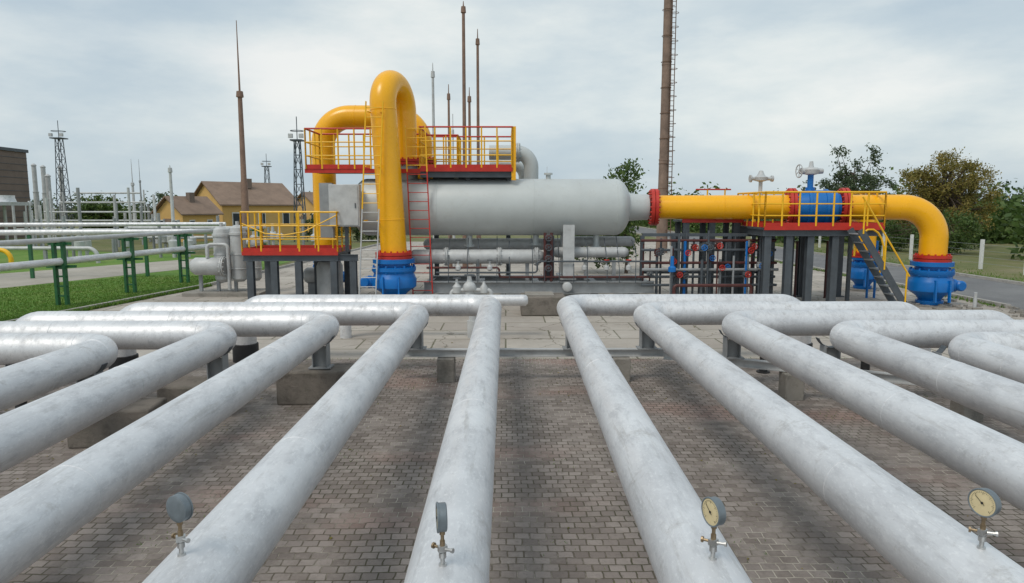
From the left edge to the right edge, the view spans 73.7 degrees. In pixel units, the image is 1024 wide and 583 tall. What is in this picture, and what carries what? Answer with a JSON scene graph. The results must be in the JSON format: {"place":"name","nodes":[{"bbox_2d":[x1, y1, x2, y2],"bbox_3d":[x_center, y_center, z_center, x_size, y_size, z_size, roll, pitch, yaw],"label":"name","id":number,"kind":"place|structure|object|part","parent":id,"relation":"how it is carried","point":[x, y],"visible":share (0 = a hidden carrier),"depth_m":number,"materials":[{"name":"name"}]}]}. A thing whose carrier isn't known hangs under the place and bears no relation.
{"place":"outdoors","nodes":[
{"label":"outdoors","id":0,"kind":"place"},
{"bbox_2d":[0,150,29,238],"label":"walls","id":1,"kind":"structure","parent":0,"point":[15,184],"depth_m":66.75,"materials":[{"name":"brown brick"}]},
{"bbox_2d":[0,147,28,152],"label":"roof parapet","id":2,"kind":"structure","parent":1,"relation":"on","point":[13,149],"depth_m":66.54,"materials":[{"name":"grey metal"}]},
{"bbox_2d":[0,156,29,217],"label":"side cladding lines","id":3,"kind":"object","parent":1,"relation":"attached to","point":[14,177],"visible":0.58,"depth_m":66.83,"materials":[{"name":"brown metal"}]},
{"bbox_2d":[48,120,74,228],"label":"floodlight tower","id":4,"kind":"structure","parent":0,"point":[59,150],"depth_m":78.30,"materials":[{"name":"grey metal"}]},
{"bbox_2d":[0,257,213,287],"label":"footpath","id":5,"kind":"structure","parent":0,"point":[24,278],"depth_m":30.96,"materials":[{"name":"grey concrete"}]},
{"bbox_2d":[0,250,290,320],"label":"lawn","id":6,"kind":"structure","parent":0,"point":[20,255],"depth_m":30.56,"materials":[{"name":"green plant"}]},
{"bbox_2d":[0,195,32,205],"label":"air cooler bank","id":7,"kind":"structure","parent":6,"relation":"on","point":[8,200],"depth_m":49.06,"materials":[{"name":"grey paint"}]},
{"bbox_2d":[0,222,266,305],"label":"green pipe rack","id":8,"kind":"object","parent":6,"relation":"on","point":[55,263],"visible":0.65,"depth_m":25.03,"materials":[{"name":"metal"}]},
{"bbox_2d":[0,236,212,262],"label":"yard pipe run","id":9,"kind":"object","parent":8,"relation":"on","point":[4,249],"visible":0.37,"depth_m":36.68,"materials":[{"name":"grey paint"}]},
{"bbox_2d":[7,243,379,320],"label":"lawn kerb","id":10,"kind":"structure","parent":6,"relation":"on","point":[263,271],"depth_m":24.45,"materials":[{"name":"concrete"}]},
{"bbox_2d":[236,20,250,247],"bbox_3d":[-13.529,-7.301,34.237,0.426,12.100,0.448,0,7,-1],"label":"lightning mast","id":11,"kind":"object","parent":6,"relation":"on","point":[243,182],"visible":0.84,"depth_m":34.22,"materials":[{"name":"brown metal"}]},
{"bbox_2d":[261,159,271,182],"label":"floodlight tower","id":12,"kind":"structure","parent":0,"point":[267,169],"depth_m":107.94,"materials":[{"name":"grey metal"}]},
{"bbox_2d":[288,117,307,241],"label":"floodlight tower","id":13,"kind":"structure","parent":0,"point":[295,141],"depth_m":58.94,"materials":[{"name":"grey metal"}]},
{"bbox_2d":[449,274,492,294],"bbox_3d":[-1.127,0.102,18.946,1.216,1.153,0.375,0,7,-1],"label":"drain valve","id":14,"kind":"object","parent":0,"point":[469,286],"visible":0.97,"depth_m":18.84,"materials":[{"name":"grey paint"}]},
{"bbox_2d":[0,358,1023,582],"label":"block paving","id":15,"kind":"structure","parent":0,"point":[361,516],"depth_m":7.32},
{"bbox_2d":[67,363,166,448],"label":"concrete plinth","id":16,"kind":"structure","parent":15,"relation":"on","point":[99,431],"depth_m":8.53,"materials":[{"name":"grey concrete"}]},
{"bbox_2d":[0,333,117,411],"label":"silver gas pipe","id":17,"kind":"object","parent":16,"relation":"on","point":[39,364],"visible":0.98,"depth_m":8.21,"materials":[{"name":"metal"}]},
{"bbox_2d":[157,346,232,402],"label":"concrete plinth","id":18,"kind":"structure","parent":15,"relation":"on","point":[176,388],"depth_m":9.74,"materials":[{"name":"grey concrete"}]},
{"bbox_2d":[0,321,236,472],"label":"silver gas pipe","id":19,"kind":"object","parent":18,"relation":"on","point":[37,426],"visible":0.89,"depth_m":7.38,"materials":[{"name":"metal"}]},
{"bbox_2d":[276,335,353,404],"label":"concrete plinth","id":20,"kind":"structure","parent":15,"relation":"on","point":[317,379],"depth_m":10.38,"materials":[{"name":"grey concrete"}]},
{"bbox_2d":[0,311,338,582],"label":"silver gas pipe","id":21,"kind":"object","parent":20,"relation":"on","point":[42,515],"visible":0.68,"depth_m":5.41,"materials":[{"name":"metal"}]},
{"bbox_2d":[5,357,869,407],"bbox_3d":[0.119,1.224,10.944,14.114,0.887,2.503,-1,7,-5],"label":"pipe prop","id":22,"kind":"object","parent":15,"relation":"on","point":[864,366],"visible":0.1,"depth_m":11.35,"materials":[{"name":"grey metal"}]},
{"bbox_2d":[4,330,967,568],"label":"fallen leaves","id":23,"kind":"object","parent":15,"relation":"on","point":[547,412],"visible":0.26,"depth_m":8.62,"materials":[{"name":"brown plant"}]},
{"bbox_2d":[121,357,949,582],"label":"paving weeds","id":24,"kind":"object","parent":15,"relation":"on","point":[536,459],"visible":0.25,"depth_m":8.46,"materials":[{"name":"green plant"}]},
{"bbox_2d":[557,294,812,582],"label":"silver gas pipe","id":25,"kind":"object","parent":15,"relation":"on","point":[665,502],"visible":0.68,"depth_m":4.78,"materials":[{"name":"metal"}]},
{"bbox_2d":[700,496,726,560],"bbox_3d":[0.969,1.142,3.286,0.077,0.321,0.143,-4,8,-31],"label":"pressure gauge","id":26,"kind":"object","parent":25,"relation":"on","point":[713,512],"visible":1,"depth_m":3.27,"materials":[{"name":"metal"}]},
{"bbox_2d":[437,357,983,421],"bbox_3d":[2.781,1.430,11.187,8.265,0.430,1.239,2,7,16],"label":"concrete feet","id":27,"kind":"object","parent":15,"relation":"on","point":[790,387],"visible":0.49,"depth_m":10.73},
{"bbox_2d":[405,348,663,356],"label":"beam","id":28,"kind":"structure","parent":27,"relation":"on","point":[524,352],"depth_m":11.83,"materials":[{"name":"grey paint"}]},
{"bbox_2d":[409,346,744,358],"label":"saddle plates","id":29,"kind":"object","parent":28,"relation":"on","point":[637,347],"visible":0.31,"depth_m":11.72,"materials":[{"name":"grey metal"}]},
{"bbox_2d":[411,328,941,359],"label":"saddle webs","id":30,"kind":"object","parent":28,"relation":"on","point":[731,348],"visible":0.36,"depth_m":11.12,"materials":[{"name":"grey concrete"}]},
{"bbox_2d":[108,302,428,582],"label":"silver gas pipe","id":31,"kind":"object","parent":30,"relation":"on","point":[236,533],"visible":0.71,"depth_m":4.86,"materials":[{"name":"metal"}]},
{"bbox_2d":[166,492,192,556],"bbox_3d":[-1.614,1.138,3.321,0.142,0.321,0.052,3,8,24],"label":"pressure gauge","id":32,"kind":"object","parent":31,"relation":"on","point":[179,507],"visible":1,"depth_m":3.30,"materials":[{"name":"metal"}]},
{"bbox_2d":[232,294,501,582],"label":"silver gas pipe","id":33,"kind":"object","parent":30,"relation":"on","point":[462,483],"visible":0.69,"depth_m":4.91,"materials":[{"name":"metal"}]},
{"bbox_2d":[431,502,454,566],"bbox_3d":[-0.330,1.150,3.225,0.087,0.321,0.144,-3,8,-25],"label":"pressure gauge","id":34,"kind":"object","parent":33,"relation":"on","point":[441,524],"visible":1,"depth_m":3.20,"materials":[{"name":"metal"}]},
{"bbox_2d":[424,322,946,354],"bbox_3d":[2.302,0.671,11.290,8.354,0.151,1.250,2,7,14],"label":"cradle","id":35,"kind":"object","parent":30,"relation":"on","point":[942,348],"visible":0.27,"depth_m":10.35,"materials":[{"name":"grey metal"}]},
{"bbox_2d":[722,310,1023,510],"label":"silver gas pipe","id":36,"kind":"object","parent":30,"relation":"on","point":[981,455],"visible":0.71,"depth_m":6.67,"materials":[{"name":"metal"}]},
{"bbox_2d":[948,331,1023,383],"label":"silver gas pipe","id":37,"kind":"object","parent":30,"relation":"on","point":[1000,353],"visible":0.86,"depth_m":8.57,"materials":[{"name":"metal"}]},
{"bbox_2d":[663,351,914,384],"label":"second beam","id":38,"kind":"structure","parent":27,"relation":"on","point":[767,365],"depth_m":10.87,"materials":[{"name":"metal"}]},
{"bbox_2d":[633,301,1023,582],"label":"silver gas pipe","id":39,"kind":"object","parent":15,"relation":"on","point":[910,535],"visible":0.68,"depth_m":4.78,"materials":[{"name":"metal"}]},
{"bbox_2d":[968,488,1001,549],"bbox_3d":[2.338,1.130,3.388,0.073,0.321,0.142,-5,8,-33],"label":"pressure gauge","id":40,"kind":"object","parent":39,"relation":"on","point":[984,503],"visible":1,"depth_m":3.37,"materials":[{"name":"metal"}]},
{"bbox_2d":[830,319,1023,431],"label":"silver gas pipe","id":41,"kind":"object","parent":15,"relation":"on","point":[886,346],"visible":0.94,"depth_m":8.28,"materials":[{"name":"metal"}]},
{"bbox_2d":[0,209,1023,281],"bbox_3d":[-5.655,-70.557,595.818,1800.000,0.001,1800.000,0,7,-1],"label":"ground","id":42,"kind":"structure","parent":0,"point":[1004,270],"depth_m":47.65,"materials":[{"name":"green plant"}]},
{"bbox_2d":[31,163,39,228],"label":"vent stack","id":43,"kind":"object","parent":42,"relation":"on","point":[35,188],"visible":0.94,"depth_m":83.40,"materials":[{"name":"grey paint"}]},
{"bbox_2d":[40,165,46,228],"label":"vent stack","id":44,"kind":"object","parent":42,"relation":"on","point":[43,174],"visible":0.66,"depth_m":83.35,"materials":[{"name":"grey paint"}]},
{"bbox_2d":[45,174,53,228],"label":"vent stack","id":45,"kind":"object","parent":42,"relation":"on","point":[48,182],"visible":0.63,"depth_m":76.52,"materials":[{"name":"grey paint"}]},
{"bbox_2d":[58,166,67,228],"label":"vent stack","id":46,"kind":"object","parent":42,"relation":"on","point":[62,190],"visible":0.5,"depth_m":81.43,"materials":[{"name":"grey paint"}]},
{"bbox_2d":[71,194,146,228],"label":"tree","id":47,"kind":"object","parent":42,"relation":"on","point":[97,207],"visible":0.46,"depth_m":70.08,"materials":[{"name":"green plant"}]},
{"bbox_2d":[131,164,136,219],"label":"lightning mast","id":48,"kind":"object","parent":42,"relation":"on","point":[133,204],"visible":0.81,"depth_m":68.95,"materials":[{"name":"grey metal"}]},
{"bbox_2d":[138,159,143,217],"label":"lightning mast","id":49,"kind":"object","parent":42,"relation":"on","point":[141,204],"visible":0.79,"depth_m":93.50,"materials":[{"name":"grey metal"}]},
{"bbox_2d":[2,188,314,257],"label":"yard pipework","id":50,"kind":"object","parent":42,"relation":"on","point":[171,240],"visible":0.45,"depth_m":50.96,"materials":[{"name":"grey metal"}]},
{"bbox_2d":[168,165,176,239],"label":"vent stack","id":51,"kind":"object","parent":42,"relation":"on","point":[171,194],"visible":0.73,"depth_m":44.31,"materials":[{"name":"grey paint"}]},
{"bbox_2d":[156,200,217,241],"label":"walls","id":52,"kind":"structure","parent":42,"relation":"on","point":[164,210],"depth_m":60.02,"materials":[{"name":"yellow paint"}]},
{"bbox_2d":[150,196,223,214],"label":"roof","id":53,"kind":"structure","parent":52,"relation":"on","point":[201,205],"depth_m":60.42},
{"bbox_2d":[186,192,194,202],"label":"chimney","id":54,"kind":"object","parent":53,"relation":"on","point":[190,197],"visible":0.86,"depth_m":60.72,"materials":[{"name":"brick"}]},
{"bbox_2d":[197,185,296,235],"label":"walls","id":55,"kind":"structure","parent":42,"relation":"on","point":[227,211],"depth_m":69.05,"materials":[{"name":"yellow paint"}]},
{"bbox_2d":[194,181,301,205],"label":"roof","id":56,"kind":"structure","parent":55,"relation":"on","point":[259,194],"depth_m":69.29,"materials":[{"name":"brown tile"}]},
{"bbox_2d":[247,179,251,188],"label":"chimney","id":57,"kind":"object","parent":56,"relation":"on","point":[249,181],"visible":0.64,"depth_m":70.06,"materials":[{"name":"brick"}]},
{"bbox_2d":[218,212,289,225],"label":"window frames","id":58,"kind":"structure","parent":55,"relation":"attached to","point":[258,218],"depth_m":68.70,"materials":[{"name":"white paint"}]},
{"bbox_2d":[233,213,288,224],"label":"windows","id":59,"kind":"structure","parent":55,"relation":"attached to","point":[236,216],"depth_m":69.08,"materials":[{"name":"black glass"}]},
{"bbox_2d":[297,195,360,232],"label":"walls","id":60,"kind":"structure","parent":42,"relation":"on","point":[309,205],"depth_m":79.89,"materials":[{"name":"yellow paint"}]},
{"bbox_2d":[297,192,312,204],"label":"roof","id":61,"kind":"structure","parent":60,"relation":"on","point":[309,196],"depth_m":79.71,"materials":[{"name":"brown tile"}]},
{"bbox_2d":[301,213,379,241],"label":"bush","id":62,"kind":"object","parent":42,"relation":"on","point":[356,231],"visible":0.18,"depth_m":58.52,"materials":[{"name":"green plant"}]},
{"bbox_2d":[30,180,1023,220],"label":"distant trees","id":63,"kind":"object","parent":42,"relation":"on","point":[160,195],"visible":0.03,"depth_m":151.34,"materials":[{"name":"green plant"}]},
{"bbox_2d":[631,167,1023,259],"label":"hedgerow","id":64,"kind":"object","parent":42,"relation":"on","point":[1008,224],"visible":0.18,"depth_m":57.23,"materials":[{"name":"green plant"}]},
{"bbox_2d":[815,144,898,251],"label":"poplar tree","id":65,"kind":"object","parent":42,"relation":"on","point":[845,176],"visible":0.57,"depth_m":44.41,"materials":[{"name":"green plant"}]},
{"bbox_2d":[716,230,1023,274],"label":"boundary fence","id":66,"kind":"object","parent":42,"relation":"on","point":[981,252],"visible":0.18,"depth_m":34.20,"materials":[{"name":"white paint"}]},
{"bbox_2d":[853,207,994,253],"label":"bush","id":67,"kind":"object","parent":42,"relation":"on","point":[965,223],"visible":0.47,"depth_m":43.95,"materials":[{"name":"green plant"}]},
{"bbox_2d":[886,147,1009,237],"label":"willow tree","id":68,"kind":"object","parent":42,"relation":"on","point":[942,194],"visible":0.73,"depth_m":48.85,"materials":[{"name":"green plant"}]},
{"bbox_2d":[0,0,1023,208],"label":"sky","id":69,"kind":"structure","parent":0,"point":[768,86],"materials":[{"name":"grey"}]},
{"bbox_2d":[89,242,1023,358],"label":"concrete yard","id":70,"kind":"structure","parent":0,"point":[518,330],"depth_m":18.52,"materials":[{"name":"grey concrete"}]},
{"bbox_2d":[182,221,265,296],"bbox_3d":[-9.822,-1.154,23.544,2.600,2.520,1.400,0,7,-1],"label":"gas filter unit","id":71,"kind":"object","parent":70,"relation":"on","point":[226,263],"visible":0.86,"depth_m":23.24,"materials":[{"name":"grey paint"}]},
{"bbox_2d":[239,211,358,298],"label":"access platform","id":72,"kind":"structure","parent":70,"relation":"on","point":[272,256],"depth_m":21.23,"materials":[{"name":"yellow metal"}]},
{"bbox_2d":[319,183,361,251],"bbox_3d":[-5.375,-2.314,21.390,1.295,2.150,0.475,0,7,-1],"label":"control cabinet","id":73,"kind":"object","parent":72,"relation":"attached to","point":[344,201],"visible":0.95,"depth_m":21.18,"materials":[{"name":"grey metal"}]},
{"bbox_3d":[-5.201,-2.662,21.145,0.850,1.200,0.020,0,7,-1],"label":"door","id":74,"kind":"part","parent":73,"relation":"part of","materials":[{"name":"grey paint"}]},
{"bbox_2d":[303,261,343,294],"bbox_3d":[-6.164,-0.477,22.915,1.215,1.330,1.957,-6,9,-38],"label":"knockout drum","id":75,"kind":"object","parent":70,"relation":"on","point":[323,278],"visible":0.55,"depth_m":22.10,"materials":[{"name":"grey paint"}]},
{"bbox_2d":[359,101,383,293],"bbox_3d":[-4.225,-2.611,20.535,0.875,6.053,0.427,0,7,-1],"label":"riser ladder","id":76,"kind":"object","parent":70,"relation":"on","point":[362,212],"visible":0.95,"depth_m":20.38,"materials":[{"name":"metal"}]},
{"bbox_2d":[360,258,416,293],"bbox_3d":[-3.832,-0.311,21.287,1.808,1.440,1.483,0,7,-1],"label":"ground ball valve","id":77,"kind":"object","parent":70,"relation":"on","point":[396,276],"visible":0.71,"depth_m":20.73,"materials":[{"name":"blue paint"}]},
{"bbox_2d":[369,70,418,259],"bbox_3d":[-3.584,-3.973,21.607,1.191,5.849,2.654,1,7,9],"label":"yellow riser loop","id":78,"kind":"object","parent":77,"relation":"on","point":[392,90],"visible":0.97,"depth_m":20.67,"materials":[{"name":"paint"}]},
{"bbox_2d":[304,126,515,274],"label":"platform","id":79,"kind":"structure","parent":70,"relation":"on","point":[470,171],"depth_m":21.58,"materials":[{"name":"yellow metal"}]},
{"bbox_2d":[311,105,436,244],"bbox_3d":[-4.809,-3.522,24.005,4.336,5.906,1.075,0,7,-1],"label":"yellow bypass loop","id":80,"kind":"object","parent":79,"relation":"on","point":[349,116],"visible":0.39,"depth_m":23.47,"materials":[{"name":"paint"}]},
{"bbox_2d":[404,126,432,293],"bbox_3d":[-2.913,-2.441,21.396,0.835,5.402,0.170,0,7,-1],"label":"platform ladder","id":81,"kind":"object","parent":79,"relation":"attached to","point":[427,192],"visible":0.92,"depth_m":21.35,"materials":[{"name":"red metal"}]},
{"bbox_2d":[431,63,434,266],"bbox_3d":[-3.820,-6.098,33.470,0.243,9.900,0.256,0,7,-1],"label":"lightning mast","id":82,"kind":"object","parent":70,"relation":"on","point":[433,102],"visible":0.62,"depth_m":33.05,"materials":[{"name":"grey metal"}]},
{"bbox_2d":[340,295,527,338],"bbox_3d":[-1.801,0.582,15.774,4.349,1.019,0.275,0,7,-1],"label":"header pipe","id":83,"kind":"object","parent":70,"relation":"on","point":[503,300],"visible":0.3,"depth_m":15.67,"materials":[{"name":"silver metal"}]},
{"bbox_2d":[447,84,452,266],"bbox_3d":[-3.070,-5.603,33.539,0.213,8.900,0.224,0,7,-1],"label":"lightning mast","id":84,"kind":"object","parent":70,"relation":"on","point":[448,99],"visible":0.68,"depth_m":33.17,"materials":[{"name":"brown metal"}]},
{"bbox_2d":[452,114,455,266],"bbox_3d":[-2.813,-4.761,32.839,0.152,7.400,0.160,0,7,-1],"label":"lightning mast","id":85,"kind":"object","parent":70,"relation":"on","point":[454,265],"visible":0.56,"depth_m":32.54,"materials":[{"name":"brown metal"}]},
{"bbox_2d":[461,1,468,266],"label":"lightning mast","id":86,"kind":"object","parent":70,"relation":"on","point":[463,9],"visible":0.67,"depth_m":32.92,"materials":[{"name":"metal"}]},
{"bbox_2d":[467,87,472,264],"bbox_3d":[-2.189,-5.948,35.520,0.259,9.100,0.272,0,7,-1],"label":"lightning mast","id":87,"kind":"object","parent":70,"relation":"on","point":[469,112],"visible":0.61,"depth_m":35.12,"materials":[{"name":"brown metal"}]},
{"bbox_2d":[475,29,481,266],"bbox_3d":[-1.675,-7.005,33.883,0.259,11.600,0.272,0,7,-1],"label":"lightning mast","id":88,"kind":"object","parent":70,"relation":"on","point":[477,43],"visible":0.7,"depth_m":33.49,"materials":[{"name":"brown metal"}]},
{"bbox_2d":[8,242,1023,320],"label":"verge grass","id":89,"kind":"structure","parent":70,"relation":"on","point":[133,299],"depth_m":23.20,"materials":[{"name":"green plant"}]},
{"bbox_2d":[422,275,654,294],"bbox_3d":[0.837,-0.110,22.717,7.400,0.650,2.400,0,7,-1],"label":"equipment skid","id":90,"kind":"object","parent":70,"relation":"on","point":[496,284],"visible":0.71,"depth_m":21.85,"materials":[{"name":"grey metal"}]},
{"bbox_2d":[357,173,649,279],"bbox_3d":[-0.378,-2.170,22.463,9.670,3.420,1.975,0,7,-1],"label":"separator vessel","id":91,"kind":"object","parent":90,"relation":"on","point":[567,210],"visible":0.81,"depth_m":21.64,"materials":[{"name":"grey paint"}]},
{"bbox_2d":[489,143,537,178],"bbox_3d":[0.065,-3.851,25.643,1.818,3.358,1.356,0,7,-1],"label":"vent elbow","id":92,"kind":"object","parent":91,"relation":"on","point":[527,168],"visible":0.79,"depth_m":25.00,"materials":[{"name":"grey metal"}]},
{"bbox_2d":[412,233,657,282],"bbox_3d":[0.638,-1.172,22.465,7.900,1.580,2.132,0,7,-1],"label":"condensate piping","id":93,"kind":"object","parent":90,"relation":"on","point":[489,251],"visible":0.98,"depth_m":21.88,"materials":[{"name":"grey paint"}]},
{"bbox_2d":[520,291,564,315],"bbox_3d":[0.869,0.335,19.396,1.250,0.580,1.000,0,7,-1],"label":"concrete block","id":94,"kind":"object","parent":70,"relation":"on","point":[542,303],"visible":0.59,"depth_m":18.91,"materials":[{"name":"grey concrete"}]},
{"bbox_2d":[574,158,648,272],"bbox_3d":[4.209,-3.371,30.805,4.043,5.248,3.398,0,7,-1],"label":"tree","id":95,"kind":"object","parent":70,"relation":"on","point":[624,177],"visible":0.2,"depth_m":30.49,"materials":[{"name":"green plant"}]},
{"bbox_2d":[656,0,678,252],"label":"steel chimney stack","id":96,"kind":"object","parent":70,"relation":"on","point":[664,138],"visible":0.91,"depth_m":43.78,"materials":[{"name":"metal"}]},
{"bbox_2d":[673,189,743,293],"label":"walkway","id":97,"kind":"structure","parent":70,"relation":"on","point":[712,224],"depth_m":22.48,"materials":[{"name":"grey metal"}]},
{"bbox_2d":[639,230,878,297],"bbox_3d":[8.106,-0.814,21.767,8.041,2.280,1.445,-1,7,-4],"label":"valve manifold","id":98,"kind":"object","parent":70,"relation":"on","point":[704,272],"visible":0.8,"depth_m":21.65,"materials":[{"name":"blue metal"}]},
{"bbox_2d":[737,191,909,301],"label":"valve platform","id":99,"kind":"structure","parent":70,"relation":"on","point":[806,233],"depth_m":20.57,"materials":[{"name":"grey metal"}]},
{"bbox_2d":[850,257,882,291],"bbox_3d":[12.942,-0.663,24.827,1.440,1.270,1.095,0,7,-1],"label":"ground ball valve","id":100,"kind":"object","parent":70,"relation":"on","point":[858,271],"visible":0.43,"depth_m":24.51,"materials":[{"name":"blue paint"}]},
{"bbox_2d":[647,188,952,262],"bbox_3d":[8.921,-2.175,22.680,8.965,2.437,4.815,0,7,-1],"label":"yellow gas pipeline","id":101,"kind":"object","parent":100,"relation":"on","point":[926,218],"visible":0.75,"depth_m":21.11,"materials":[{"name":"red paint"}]},
{"bbox_2d":[748,170,773,194],"bbox_3d":[7.914,-3.443,21.676,0.740,0.800,0.440,0,7,-1],"label":"valve actuator","id":102,"kind":"object","parent":101,"relation":"on","point":[760,177],"visible":0.96,"depth_m":21.59,"materials":[{"name":"grey paint"}]},
{"bbox_2d":[795,161,841,222],"bbox_3d":[9.550,-3.075,21.384,1.306,1.978,1.116,1,7,11],"label":"inline ball valve","id":103,"kind":"object","parent":101,"relation":"attached to","point":[811,171],"visible":0.8,"depth_m":21.05,"materials":[{"name":"blue paint"}]},
{"bbox_2d":[907,260,966,307],"bbox_3d":[13.070,-0.247,21.053,1.685,1.370,1.352,0,7,-1],"label":"ground ball valve","id":104,"kind":"object","parent":70,"relation":"on","point":[931,284],"visible":0.94,"depth_m":20.62,"materials":[{"name":"blue paint"}]},
{"bbox_2d":[896,298,1023,316],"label":"rubble stones","id":105,"kind":"object","parent":70,"relation":"on","point":[1013,311],"visible":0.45,"depth_m":20.26,"materials":[{"name":"stone"}]},
{"bbox_2d":[966,292,982,309],"bbox_3d":[13.712,0.274,20.216,0.300,0.500,0.300,0,7,-1],"label":"marker post","id":106,"kind":"object","parent":70,"relation":"on","point":[974,306],"visible":0.94,"depth_m":20.17,"materials":[{"name":"grey paint"}]},
{"bbox_2d":[629,226,1023,309],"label":"asphalt road","id":107,"kind":"structure","parent":0,"point":[1007,293],"depth_m":26.59,"materials":[{"name":"grey asphalt"}]},
{"bbox_2d":[633,226,1023,307],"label":"road kerb","id":108,"kind":"structure","parent":107,"relation":"on","point":[998,304],"depth_m":28.23,"materials":[{"name":"concrete"}]}
]}

